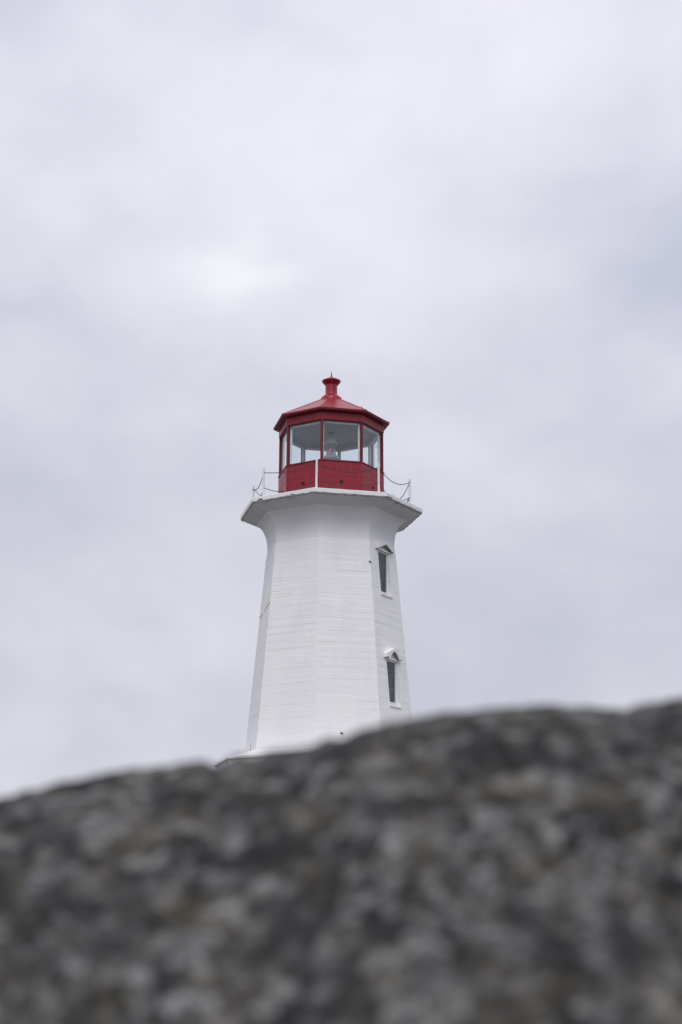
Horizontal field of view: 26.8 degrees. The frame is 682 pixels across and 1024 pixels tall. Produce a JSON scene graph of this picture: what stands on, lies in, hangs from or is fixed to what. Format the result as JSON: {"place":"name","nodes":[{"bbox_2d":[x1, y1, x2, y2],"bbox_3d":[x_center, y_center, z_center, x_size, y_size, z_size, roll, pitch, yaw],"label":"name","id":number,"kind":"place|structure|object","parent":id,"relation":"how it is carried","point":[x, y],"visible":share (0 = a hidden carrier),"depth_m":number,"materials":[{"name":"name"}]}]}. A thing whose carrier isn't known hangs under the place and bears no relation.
{"place":"outdoors","nodes":[
{"label":"outdoors","id":0,"kind":"place"},
{"bbox_2d":[0,0,681,796],"label":"sky","id":1,"kind":"structure","parent":0,"point":[465,214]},
{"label":"ground","id":2,"kind":"structure","parent":0,"visible":0},
{"bbox_2d":[214,371,422,765],"bbox_3d":[-0.345,1.929,46.153,6.819,13.765,6.820,4,-15,-13],"label":"lighthouse","id":3,"kind":"object","parent":2,"relation":"on","point":[330,659],"visible":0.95,"depth_m":44.28,"materials":[{"name":"white paint"}]},
{"bbox_2d":[280,427,291,471],"bbox_3d":[-1.799,-1.968,46.843,0.168,1.347,1.275,4,-15,-13],"label":"lantern window","id":4,"kind":"structure","parent":3,"relation":"in","point":[284,435],"depth_m":47.09,"materials":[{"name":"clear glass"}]},
{"bbox_2d":[282,438,305,469],"bbox_3d":[-1.611,-1.673,47.943,0.168,1.347,1.275,-9,-18,31],"label":"lantern window","id":5,"kind":"structure","parent":3,"relation":"in","point":[301,447],"depth_m":48.04,"materials":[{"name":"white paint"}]},
{"bbox_2d":[288,419,323,464],"bbox_3d":[-1.127,-2.209,45.936,1.275,1.347,0.168,-9,-18,31],"label":"lantern window","id":6,"kind":"structure","parent":3,"relation":"in","point":[315,421],"depth_m":45.94,"materials":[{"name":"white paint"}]},
{"bbox_2d":[303,447,339,461],"bbox_3d":[-0.673,-1.495,48.591,1.275,1.347,0.168,4,-15,-13],"label":"lantern window","id":7,"kind":"structure","parent":3,"relation":"in","point":[308,448],"depth_m":48.65,"materials":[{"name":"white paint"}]},
{"bbox_2d":[324,432,338,459],"bbox_3d":[-0.333,-1.319,47.024,0.600,2.710,0.600,-2,-15,9],"label":"beacon lamp","id":8,"kind":"object","parent":3,"relation":"on","point":[330,441],"visible":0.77,"depth_m":47.14,"materials":[{"name":"metal"}]},
{"bbox_2d":[323,419,360,461],"bbox_3d":[0.012,-2.253,45.754,1.275,1.347,0.168,4,-15,-13],"label":"lantern window","id":9,"kind":"structure","parent":3,"relation":"in","point":[326,420],"depth_m":45.83,"materials":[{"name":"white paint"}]},
{"bbox_2d":[338,444,370,465],"bbox_3d":[0.465,-1.540,48.409,1.275,1.347,0.168,-9,-18,31],"label":"lantern window","id":10,"kind":"structure","parent":3,"relation":"in","point":[364,446],"depth_m":48.48,"materials":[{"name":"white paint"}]},
{"bbox_2d":[358,423,381,469],"bbox_3d":[0.950,-2.076,46.402,0.168,1.347,1.275,-9,-18,31],"label":"lantern window","id":11,"kind":"structure","parent":3,"relation":"in","point":[365,426],"depth_m":46.40,"materials":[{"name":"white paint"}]},
{"bbox_2d":[368,433,379,466],"bbox_3d":[1.138,-1.780,47.502,0.168,1.347,1.275,4,-15,-13],"label":"lantern window","id":12,"kind":"structure","parent":3,"relation":"in","point":[377,438],"depth_m":47.06,"materials":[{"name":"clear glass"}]},
{"bbox_2d":[375,540,393,598],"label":"window","id":13,"kind":"structure","parent":3,"relation":"in","point":[383,558],"depth_m":45.39,"materials":[{"name":"white paint"}]},
{"bbox_2d":[384,648,402,708],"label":"window","id":14,"kind":"structure","parent":3,"relation":"in","point":[392,669],"depth_m":44.34,"materials":[{"name":"white paint"}]},
{"bbox_2d":[0,698,681,1023],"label":"granite outcrop","id":15,"kind":"object","parent":2,"relation":"on","point":[508,865],"visible":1,"depth_m":1.08,"materials":[{"name":"grey stone"}]}
]}

